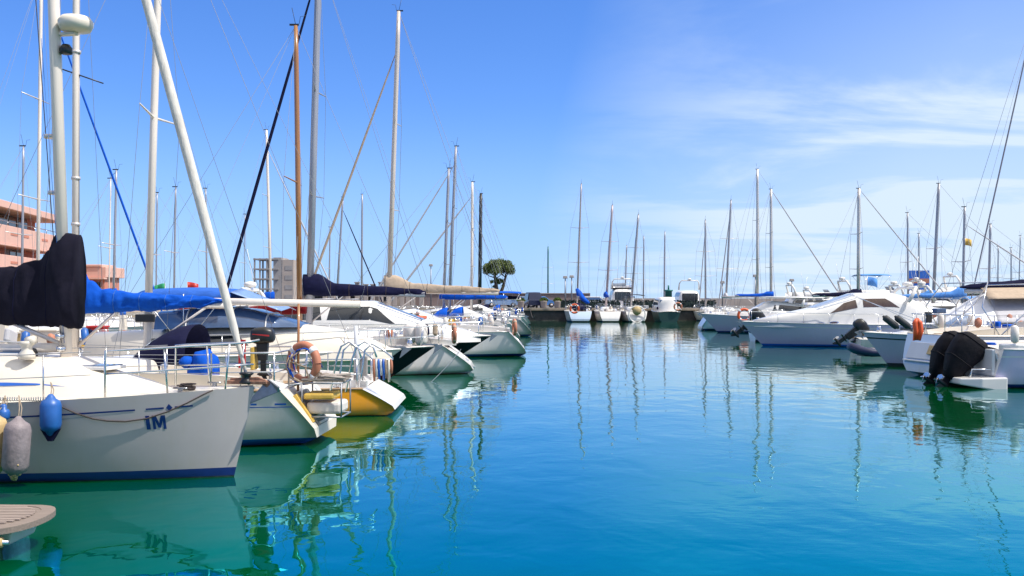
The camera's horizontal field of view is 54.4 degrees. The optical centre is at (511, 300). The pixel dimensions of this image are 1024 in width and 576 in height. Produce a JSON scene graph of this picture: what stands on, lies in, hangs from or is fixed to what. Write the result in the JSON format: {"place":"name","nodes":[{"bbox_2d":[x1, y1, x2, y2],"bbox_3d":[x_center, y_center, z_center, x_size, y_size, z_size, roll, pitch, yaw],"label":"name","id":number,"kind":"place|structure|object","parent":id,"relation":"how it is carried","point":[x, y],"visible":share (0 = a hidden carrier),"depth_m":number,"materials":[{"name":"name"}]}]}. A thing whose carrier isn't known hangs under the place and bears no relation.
{"place":"outdoors","nodes":[
{"label":"outdoors","id":0,"kind":"place"},
{"bbox_2d":[19,329,59,342],"bbox_3d":[-14.374,1.218,30.500,1.160,0.665,0.660,0,0,0],"label":"dock box","id":1,"kind":"object","parent":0,"point":[47,332],"visible":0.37,"depth_m":30.20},
{"bbox_2d":[86,264,124,289],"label":"annexe building","id":2,"kind":"structure","parent":0,"point":[94,272],"depth_m":82.50,"materials":[{"name":"paint"}]},
{"bbox_2d":[85,309,176,317],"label":"shore ground","id":3,"kind":"structure","parent":0,"point":[134,312],"depth_m":83.50,"materials":[{"name":"concrete"}]},
{"bbox_2d":[0,199,55,266],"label":"harbour building","id":4,"kind":"structure","parent":3,"relation":"on","point":[10,249],"depth_m":73.35,"materials":[{"name":"concrete"}]},
{"bbox_2d":[5,249,20,256],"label":"window","id":5,"kind":"structure","parent":4,"relation":"in","point":[11,252],"depth_m":74.31,"materials":[{"name":"glass"}]},
{"bbox_2d":[484,300,510,306],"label":"parked car","id":6,"kind":"object","parent":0,"point":[491,304],"visible":0.46,"depth_m":139.09,"materials":[{"name":"blue paint"}]},
{"bbox_2d":[0,320,1023,575],"bbox_3d":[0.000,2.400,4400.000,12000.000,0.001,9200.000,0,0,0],"label":"water","id":7,"kind":"structure","parent":0,"point":[624,448],"depth_m":13.03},
{"bbox_2d":[0,504,55,547],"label":"motor yacht","id":8,"kind":"object","parent":7,"relation":"on","point":[18,522],"visible":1,"depth_m":9.40,"materials":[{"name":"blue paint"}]},
{"bbox_2d":[1,136,103,324],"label":"sailing yacht","id":9,"kind":"object","parent":7,"relation":"on","point":[22,234],"visible":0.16,"depth_m":43.95,"materials":[{"name":"white paint"}]},
{"bbox_2d":[0,0,161,337],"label":"sailing yacht","id":10,"kind":"object","parent":7,"relation":"on","point":[40,101],"visible":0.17,"depth_m":35.96,"materials":[{"name":"white paint"}]},
{"bbox_2d":[80,172,160,319],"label":"sailing yacht","id":11,"kind":"object","parent":7,"relation":"on","point":[108,284],"visible":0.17,"depth_m":56.96,"materials":[{"name":"white paint"}]},
{"bbox_2d":[80,160,166,331],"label":"sailing yacht","id":12,"kind":"object","parent":7,"relation":"on","point":[115,324],"visible":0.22,"depth_m":49.93,"materials":[{"name":"blue paint"}]},
{"bbox_2d":[0,0,287,481],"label":"sailing yacht","id":13,"kind":"object","parent":7,"relation":"on","point":[201,437],"visible":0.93,"depth_m":13.47,"materials":[{"name":"grey paint"}]},
{"bbox_2d":[0,395,6,472],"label":"fender","id":14,"kind":"object","parent":13,"relation":"hanging from","point":[3,421],"visible":0.41,"depth_m":12.14,"materials":[{"name":"beige plastic"}]},
{"bbox_2d":[0,396,9,420],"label":"fender","id":15,"kind":"object","parent":13,"relation":"hanging from","point":[4,412],"visible":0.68,"depth_m":12.32,"materials":[{"name":"blue plastic"}]},
{"bbox_2d":[1,395,31,480],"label":"fender","id":16,"kind":"object","parent":13,"relation":"hanging from","point":[16,447],"visible":1,"depth_m":11.99,"materials":[{"name":"beige plastic"}]},
{"bbox_2d":[40,382,61,440],"bbox_3d":[-5.900,1.434,12.805,0.281,0.730,0.445,0,0,0],"label":"fender","id":17,"kind":"object","parent":13,"relation":"hanging from","point":[50,415],"visible":1,"depth_m":12.63,"materials":[{"name":"blue plastic"}]},
{"bbox_2d":[62,390,212,421],"bbox_3d":[-4.946,1.392,13.012,1.997,0.406,0.035,0,0,-14],"label":"mooring rope","id":18,"kind":"object","parent":13,"relation":"attached to","point":[137,419],"visible":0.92,"depth_m":13.02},
{"bbox_2d":[0,397,45,401],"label":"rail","id":19,"kind":"object","parent":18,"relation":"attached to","point":[23,398],"visible":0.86,"depth_m":12.72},
{"bbox_2d":[93,188,215,316],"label":"sailing yacht","id":20,"kind":"object","parent":7,"relation":"on","point":[157,214],"visible":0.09,"depth_m":59.98,"materials":[{"name":"blue paint"}]},
{"bbox_2d":[93,181,232,325],"bbox_3d":[-18.710,-1.995,55.000,8.968,9.590,2.997,0,0,0],"label":"sailing yacht","id":21,"kind":"object","parent":7,"relation":"on","point":[174,252],"visible":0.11,"depth_m":54.95,"materials":[{"name":"blue paint"}]},
{"bbox_2d":[2,0,376,445],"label":"sailing yacht","id":22,"kind":"object","parent":7,"relation":"on","point":[292,412],"visible":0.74,"depth_m":16.89,"materials":[{"name":"white paint"}]},
{"bbox_2d":[178,349,219,374],"bbox_3d":[-5.223,1.137,16.593,0.691,0.657,0.448,0,0,2],"label":"blue canvas bag","id":23,"kind":"object","parent":22,"relation":"on","point":[199,357],"visible":0.62,"depth_m":16.48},
{"bbox_2d":[286,341,320,384],"bbox_3d":[-3.505,1.058,16.750,0.743,0.744,0.153,0,0,32],"label":"lifebuoy","id":24,"kind":"object","parent":22,"relation":"attached to","point":[315,355],"visible":0.78,"depth_m":16.61,"materials":[{"name":"orange plastic"}]},
{"bbox_2d":[285,350,321,382],"bbox_3d":[-3.473,1.108,16.588,0.610,0.558,0.124,0,0,0],"label":"rope","id":25,"kind":"object","parent":24,"relation":"attached to","point":[294,378],"visible":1,"depth_m":16.57,"materials":[{"name":"beige fabric"}]},
{"bbox_2d":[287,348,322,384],"bbox_3d":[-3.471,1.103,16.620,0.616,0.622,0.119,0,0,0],"label":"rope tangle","id":26,"kind":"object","parent":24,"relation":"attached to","point":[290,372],"visible":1,"depth_m":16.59,"materials":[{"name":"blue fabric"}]},
{"bbox_2d":[0,0,405,415],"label":"sailing yacht","id":27,"kind":"object","parent":7,"relation":"on","point":[372,394],"visible":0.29,"depth_m":21.70,"materials":[{"name":"yellow paint"}]},
{"bbox_2d":[3,287,410,372],"bbox_3d":[-7.818,1.230,26.508,10.265,3.140,3.255,0,0,-1],"label":"motor yacht","id":28,"kind":"object","parent":7,"relation":"on","point":[321,339],"visible":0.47,"depth_m":25.63,"materials":[{"name":"white paint"}]},
{"bbox_2d":[151,336,247,345],"bbox_3d":[-8.081,1.058,25.465,2.700,0.295,0.205,0,0,-1],"label":"side window","id":29,"kind":"structure","parent":28,"relation":"in","point":[213,339],"depth_m":25.49,"materials":[{"name":"black glass"}]},
{"bbox_2d":[152,182,262,312],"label":"sailing yacht","id":30,"kind":"object","parent":7,"relation":"on","point":[205,198],"visible":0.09,"depth_m":63.98,"materials":[{"name":"blue paint"}]},
{"bbox_2d":[88,9,442,378],"bbox_3d":[-7.477,-3.066,30.398,10.760,11.732,3.045,0,0,0],"label":"sailing yacht","id":31,"kind":"object","parent":7,"relation":"on","point":[414,353],"visible":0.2,"depth_m":30.32,"materials":[{"name":"black paint"}]},
{"bbox_2d":[221,211,325,299],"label":"sailing yacht","id":32,"kind":"object","parent":7,"relation":"on","point":[246,255],"visible":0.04,"depth_m":83.97,"materials":[{"name":"blue paint"}]},
{"bbox_2d":[225,125,337,298],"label":"sailing yacht","id":33,"kind":"object","parent":7,"relation":"on","point":[270,294],"visible":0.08,"depth_m":69.92,"materials":[{"name":"blue paint"}]},
{"bbox_2d":[302,200,382,302],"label":"sailing yacht","id":34,"kind":"object","parent":7,"relation":"on","point":[339,253],"visible":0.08,"depth_m":91.95,"materials":[{"name":"blue paint"}]},
{"bbox_2d":[227,0,475,374],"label":"sailing yacht","id":35,"kind":"object","parent":7,"relation":"on","point":[428,362],"visible":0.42,"depth_m":33.08,"materials":[{"name":"white paint"}]},
{"bbox_2d":[403,322,415,342],"bbox_3d":[-3.228,1.057,31.900,0.520,0.720,0.512,0,0,0],"label":"fender","id":36,"kind":"object","parent":35,"relation":"attached to","point":[408,332],"visible":0.62,"depth_m":31.69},
{"bbox_2d":[415,322,427,345],"bbox_3d":[-2.888,1.096,31.700,0.400,0.800,0.394,0,0,0],"label":"fender","id":37,"kind":"object","parent":35,"relation":"hanging from","point":[418,330],"visible":0.68,"depth_m":31.56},
{"bbox_2d":[451,323,456,343],"bbox_3d":[-1.837,1.057,31.600,0.138,0.663,0.663,0,0,-8],"label":"lifebuoy","id":38,"kind":"object","parent":35,"relation":"attached to","point":[454,333],"visible":1,"depth_m":31.36,"materials":[{"name":"orange plastic"}]},
{"bbox_2d":[235,249,496,353],"bbox_3d":[-6.684,0.399,38.398,12.235,4.802,3.745,0,0,0],"label":"motor yacht","id":39,"kind":"object","parent":7,"relation":"on","point":[371,312],"visible":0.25,"depth_m":37.29,"materials":[{"name":"white paint"}]},
{"bbox_2d":[281,307,320,319],"bbox_3d":[-8.551,0.499,37.181,2.900,0.498,0.230,0,0,-1],"label":"side window","id":40,"kind":"structure","parent":39,"relation":"in","point":[316,310],"depth_m":37.13,"materials":[{"name":"grey glass"}]},
{"bbox_2d":[327,306,394,323],"bbox_3d":[-5.601,0.587,37.210,2.601,0.699,0.235,0,0,-1],"label":"side window","id":41,"kind":"structure","parent":39,"relation":"in","point":[362,313],"depth_m":37.17,"materials":[{"name":"grey glass"}]},
{"bbox_2d":[331,190,416,307],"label":"sailing yacht","id":42,"kind":"object","parent":7,"relation":"on","point":[361,222],"visible":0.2,"depth_m":103.91,"materials":[{"name":"white paint"}]},
{"bbox_2d":[305,3,525,356],"bbox_3d":[-4.546,-5.169,43.402,10.425,15.939,3.545,0,0,0],"label":"sailing yacht","id":43,"kind":"object","parent":7,"relation":"on","point":[504,342],"visible":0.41,"depth_m":43.30,"materials":[{"name":"white paint"}]},
{"bbox_2d":[345,160,508,326],"bbox_3d":[-4.897,-2.277,51.502,10.161,10.154,3.245,0,0,0],"label":"sailing yacht","id":44,"kind":"object","parent":7,"relation":"on","point":[443,312],"visible":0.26,"depth_m":51.42,"materials":[{"name":"white paint"}]},
{"bbox_2d":[370,139,519,339],"bbox_3d":[-4.400,-3.352,58.002,9.767,12.304,3.245,0,0,0],"label":"sailing yacht","id":45,"kind":"object","parent":7,"relation":"on","point":[459,310],"visible":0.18,"depth_m":57.92,"materials":[{"name":"white paint"}]},
{"bbox_2d":[403,309,496,325],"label":"motor yacht","id":46,"kind":"object","parent":7,"relation":"on","point":[422,313],"visible":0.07,"depth_m":46.85,"materials":[{"name":"white paint"}]},
{"bbox_2d":[391,176,531,335],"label":"sailing yacht","id":47,"kind":"object","parent":7,"relation":"on","point":[523,329],"visible":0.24,"depth_m":66.90,"materials":[{"name":"grey paint"}]},
{"bbox_2d":[423,305,518,323],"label":"motor yacht","id":48,"kind":"object","parent":7,"relation":"on","point":[466,310],"visible":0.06,"depth_m":61.80,"materials":[{"name":"white paint"}]},
{"bbox_2d":[416,191,528,326],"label":"sailing yacht","id":49,"kind":"object","parent":7,"relation":"on","point":[480,260],"visible":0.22,"depth_m":85.84,"materials":[{"name":"white paint"}]},
{"bbox_2d":[422,300,528,319],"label":"motor yacht","id":50,"kind":"object","parent":7,"relation":"on","point":[480,307],"visible":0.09,"depth_m":75.31,"materials":[{"name":"white paint"}]},
{"bbox_2d":[541,247,554,292],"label":"sailing yacht","id":51,"kind":"object","parent":7,"relation":"on","point":[547,267],"visible":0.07,"depth_m":195.61,"materials":[{"name":"grey paint"}]},
{"bbox_2d":[564,183,591,321],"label":"sailing yacht","id":52,"kind":"object","parent":7,"relation":"on","point":[583,314],"visible":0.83,"depth_m":111.84,"materials":[{"name":"white paint"}]},
{"bbox_2d":[594,200,620,321],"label":"sailing yacht","id":53,"kind":"object","parent":7,"relation":"on","point":[606,313],"visible":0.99,"depth_m":112.78,"materials":[{"name":"blue paint"}]},
{"bbox_2d":[608,267,633,307],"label":"motor yacht","id":54,"kind":"object","parent":7,"relation":"on","point":[617,293],"visible":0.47,"depth_m":131.51,"materials":[{"name":"white paint"}]},
{"bbox_2d":[615,292,630,299],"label":"saloon door","id":55,"kind":"structure","parent":54,"relation":"in","point":[618,295],"depth_m":131.22,"materials":[{"name":"black glass"}]},
{"bbox_2d":[619,211,648,321],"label":"sailing yacht","id":56,"kind":"object","parent":7,"relation":"on","point":[631,313],"visible":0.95,"depth_m":111.33,"materials":[{"name":"white paint"}]},
{"bbox_2d":[637,236,649,297],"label":"sailing yacht","id":57,"kind":"object","parent":7,"relation":"on","point":[643,260],"visible":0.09,"depth_m":205.60,"materials":[{"name":"blue paint"}]},
{"bbox_2d":[658,232,670,296],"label":"sailing yacht","id":58,"kind":"object","parent":7,"relation":"on","point":[664,238],"visible":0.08,"depth_m":210.59,"materials":[{"name":"blue paint"}]},
{"bbox_2d":[651,297,679,321],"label":"motor yacht","id":59,"kind":"object","parent":7,"relation":"on","point":[662,310],"visible":0.96,"depth_m":109.90,"materials":[{"name":"white paint"}]},
{"bbox_2d":[693,215,724,320],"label":"sailing yacht","id":60,"kind":"object","parent":7,"relation":"on","point":[702,309],"visible":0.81,"depth_m":117.60,"materials":[{"name":"blue paint"}]},
{"bbox_2d":[698,310,738,329],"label":"sailing yacht","id":61,"kind":"object","parent":7,"relation":"on","point":[703,324],"visible":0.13,"depth_m":79.11,"materials":[{"name":"blue paint"}]},
{"bbox_2d":[714,199,742,313],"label":"sailing yacht","id":62,"kind":"object","parent":7,"relation":"on","point":[728,248],"visible":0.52,"depth_m":117.62,"materials":[{"name":"blue paint"}]},
{"bbox_2d":[731,308,765,341],"bbox_3d":[16.086,1.630,58.000,6.766,2.340,2.000,0,0,0],"label":"open boat","id":63,"kind":"object","parent":7,"relation":"on","point":[760,314],"visible":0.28,"depth_m":57.87,"materials":[{"name":"blue paint"}]},
{"bbox_2d":[698,280,824,332],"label":"motor yacht","id":64,"kind":"object","parent":7,"relation":"on","point":[725,323],"visible":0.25,"depth_m":73.22,"materials":[{"name":"white paint"}]},
{"bbox_2d":[773,305,805,310],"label":"side window","id":65,"kind":"structure","parent":64,"relation":"in","point":[781,307],"depth_m":72.84,"materials":[{"name":"grey glass"}]},
{"bbox_2d":[720,169,836,311],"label":"sailing yacht","id":66,"kind":"object","parent":7,"relation":"on","point":[757,259],"visible":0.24,"depth_m":91.94,"materials":[{"name":"blue paint"}]},
{"bbox_2d":[733,186,836,311],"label":"sailing yacht","id":67,"kind":"object","parent":7,"relation":"on","point":[769,293],"visible":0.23,"depth_m":83.92,"materials":[{"name":"blue paint"}]},
{"bbox_2d":[782,270,832,303],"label":"motor yacht","id":68,"kind":"object","parent":7,"relation":"on","point":[794,293],"visible":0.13,"depth_m":98.93,"materials":[{"name":"white paint"}]},
{"bbox_2d":[801,274,823,304],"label":"motor yacht","id":69,"kind":"object","parent":7,"relation":"on","point":[811,293],"visible":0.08,"depth_m":87.47,"materials":[{"name":"white paint"}]},
{"bbox_2d":[736,257,949,346],"bbox_3d":[18.173,0.274,52.402,12.706,5.052,3.745,0,0,0],"label":"motor yacht","id":70,"kind":"object","parent":7,"relation":"on","point":[823,324],"visible":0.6,"depth_m":51.25,"materials":[{"name":"white paint"}]},
{"bbox_2d":[831,300,857,312],"bbox_3d":[17.053,0.326,51.234,1.401,0.700,0.160,0,0,2],"label":"side window","id":71,"kind":"structure","parent":70,"relation":"in","point":[851,304],"depth_m":51.20,"materials":[{"name":"brown glass"}]},
{"bbox_2d":[863,298,899,307],"bbox_3d":[18.975,0.151,51.169,1.856,0.482,0.161,0,0,2],"label":"side window","id":72,"kind":"structure","parent":70,"relation":"in","point":[883,302],"depth_m":51.15,"materials":[{"name":"brown glass"}]},
{"bbox_2d":[833,318,873,347],"bbox_3d":[17.819,1.825,46.000,6.031,1.950,1.900,0,0,0],"label":"outboard motor","id":73,"kind":"object","parent":7,"relation":"on","point":[858,325],"visible":0.27,"depth_m":45.85,"materials":[{"name":"blue paint"}]},
{"bbox_2d":[846,343,880,356],"bbox_3d":[14.579,1.983,40.000,2.153,0.534,1.393,0,0,0],"label":"inflatable dinghy","id":74,"kind":"object","parent":7,"relation":"on","point":[857,349],"visible":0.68,"depth_m":39.51,"materials":[{"name":"rubber"}]},
{"bbox_2d":[836,265,895,293],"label":"motor yacht","id":75,"kind":"object","parent":7,"relation":"on","point":[841,279],"visible":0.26,"depth_m":77.09,"materials":[{"name":"blue paint"}]},
{"bbox_2d":[812,182,952,302],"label":"sailing yacht","id":76,"kind":"object","parent":7,"relation":"on","point":[858,289],"visible":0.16,"depth_m":65.94,"materials":[{"name":"blue paint"}]},
{"bbox_2d":[887,266,950,302],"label":"motor yacht","id":77,"kind":"object","parent":7,"relation":"on","point":[903,292],"visible":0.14,"depth_m":73.26,"materials":[{"name":"white paint"}]},
{"bbox_2d":[910,267,941,300],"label":"motor yacht","id":78,"kind":"object","parent":7,"relation":"on","point":[922,291],"visible":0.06,"depth_m":87.07,"materials":[{"name":"white paint"}]},
{"bbox_2d":[878,208,977,300],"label":"sailing yacht","id":79,"kind":"object","parent":7,"relation":"on","point":[907,240],"visible":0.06,"depth_m":81.94,"materials":[{"name":"blue paint"}]},
{"bbox_2d":[900,231,967,290],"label":"sailing yacht","id":80,"kind":"object","parent":7,"relation":"on","point":[920,274],"visible":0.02,"depth_m":95.97,"materials":[{"name":"blue paint"}]},
{"bbox_2d":[914,265,960,309],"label":"motor yacht","id":81,"kind":"object","parent":7,"relation":"on","point":[950,306],"visible":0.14,"depth_m":63.24,"materials":[{"name":"white paint"}]},
{"bbox_2d":[855,313,1020,366],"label":"motor yacht","id":82,"kind":"object","parent":7,"relation":"on","point":[889,347],"visible":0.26,"depth_m":35.99,"materials":[{"name":"white plastic"}]},
{"bbox_2d":[882,315,898,328],"bbox_3d":[13.393,0.780,35.200,0.720,0.240,0.236,38,0,0],"label":"fender","id":83,"kind":"object","parent":82,"relation":"hanging from","point":[891,322],"visible":1,"depth_m":35.11,"materials":[{"name":"rubber"}]},
{"bbox_2d":[894,315,910,328],"bbox_3d":[13.813,0.780,35.200,0.720,0.240,0.236,38,0,0],"label":"fender","id":84,"kind":"object","parent":82,"relation":"hanging from","point":[901,321],"visible":1,"depth_m":35.11,"materials":[{"name":"rubber"}]},
{"bbox_2d":[895,176,1022,302],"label":"sailing yacht","id":85,"kind":"object","parent":7,"relation":"on","point":[935,243],"visible":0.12,"depth_m":69.91,"materials":[{"name":"blue paint"}]},
{"bbox_2d":[938,257,980,302],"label":"motor yacht","id":86,"kind":"object","parent":7,"relation":"on","point":[949,289],"visible":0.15,"depth_m":79.80,"materials":[{"name":"white paint"}]},
{"bbox_2d":[902,282,1023,374],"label":"sailing yacht","id":87,"kind":"object","parent":7,"relation":"on","point":[916,357],"visible":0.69,"depth_m":31.64,"materials":[{"name":"paint"}]},
{"bbox_2d":[912,310,923,340],"bbox_3d":[12.192,0.751,29.900,0.321,0.940,0.180,0,0,0],"label":"life sling","id":88,"kind":"object","parent":87,"relation":"attached to","point":[917,324],"visible":1,"depth_m":29.84,"materials":[{"name":"orange plastic"}]},
{"bbox_2d":[918,201,1023,302],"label":"sailing yacht","id":89,"kind":"object","parent":7,"relation":"on","point":[957,292],"visible":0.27,"depth_m":57.93,"materials":[{"name":"blue paint"}]},
{"bbox_2d":[920,325,1023,388],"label":"motor yacht","id":90,"kind":"object","parent":7,"relation":"on","point":[967,358],"visible":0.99,"depth_m":27.38,"materials":[{"name":"white paint"}]},
{"bbox_2d":[922,46,1023,326],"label":"sailing yacht","id":91,"kind":"object","parent":7,"relation":"on","point":[1001,303],"visible":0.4,"depth_m":40.79,"materials":[{"name":"blue paint"}]},
{"bbox_2d":[954,220,1023,296],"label":"sailing yacht","id":92,"kind":"object","parent":7,"relation":"on","point":[989,268],"visible":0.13,"depth_m":71.92,"materials":[{"name":"blue paint"}]},
{"bbox_2d":[971,62,1023,298],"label":"sailing yacht","id":93,"kind":"object","parent":7,"relation":"on","point":[998,176],"visible":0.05,"depth_m":47.47,"materials":[{"name":"blue paint"}]},
{"bbox_2d":[994,245,1017,280],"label":"sailing yacht","id":94,"kind":"object","parent":7,"relation":"on","point":[1011,278],"visible":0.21,"depth_m":99.99,"materials":[{"name":"blue paint"}]},
{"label":"pier","id":95,"kind":"object","parent":7,"relation":"in","visible":0},
{"bbox_2d":[119,312,126,330],"bbox_3d":[-14.463,0.960,37.000,0.240,1.180,0.239,0,0,0],"label":"power pedestal","id":96,"kind":"object","parent":95,"relation":"on","point":[123,325],"visible":0.5,"depth_m":36.90,"materials":[{"name":"blue paint"}]},
{"bbox_2d":[0,0,1023,297],"label":"sky","id":97,"kind":"structure","parent":0,"point":[668,112],"materials":[{"name":"blue"}]},
{"bbox_2d":[392,306,753,307],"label":"quay ground","id":98,"kind":"structure","parent":0,"point":[539,307],"depth_m":133.37,"materials":[{"name":"concrete"}]},
{"bbox_2d":[253,257,296,298],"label":"concrete frame building","id":99,"kind":"structure","parent":98,"relation":"on","point":[284,271],"depth_m":150.50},
{"bbox_2d":[313,296,399,305],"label":"quay building","id":100,"kind":"structure","parent":98,"relation":"on","point":[351,297],"depth_m":167.95,"materials":[{"name":"concrete"}]},
{"bbox_2d":[232,293,589,305],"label":"stone wall","id":101,"kind":"structure","parent":98,"relation":"on","point":[436,299],"depth_m":172.00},
{"bbox_2d":[482,258,515,306],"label":"pine tree","id":102,"kind":"object","parent":98,"relation":"on","point":[489,266],"visible":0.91,"depth_m":149.39,"materials":[{"name":"green plant"}]},
{"bbox_2d":[524,292,541,307],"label":"parked car","id":103,"kind":"object","parent":98,"relation":"on","point":[532,298],"visible":0.76,"depth_m":122.23,"materials":[{"name":"blue paint"}]},
{"bbox_2d":[560,299,619,307],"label":"hedge","id":104,"kind":"object","parent":98,"relation":"on","point":[591,303],"visible":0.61,"depth_m":125.00,"materials":[{"name":"green plant"}]},
{"bbox_2d":[623,300,715,307],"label":"hedge","id":105,"kind":"object","parent":98,"relation":"on","point":[688,304],"visible":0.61,"depth_m":126.00,"materials":[{"name":"green plant"}]},
{"bbox_2d":[673,274,699,301],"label":"motor yacht","id":106,"kind":"object","parent":98,"relation":"on","point":[684,295],"visible":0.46,"depth_m":132.45,"materials":[{"name":"white paint"}]},
{"bbox_2d":[682,293,697,301],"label":"saloon door","id":107,"kind":"structure","parent":106,"relation":"in","point":[685,296],"depth_m":132.22,"materials":[{"name":"black glass"}]},
{"bbox_2d":[400,308,750,319],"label":"quay","id":108,"kind":"structure","parent":0,"point":[559,313],"depth_m":117.40,"materials":[{"name":"concrete"}]},
{"bbox_2d":[603,298,785,305],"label":"sea wall","id":109,"kind":"structure","parent":0,"point":[744,302],"depth_m":175.25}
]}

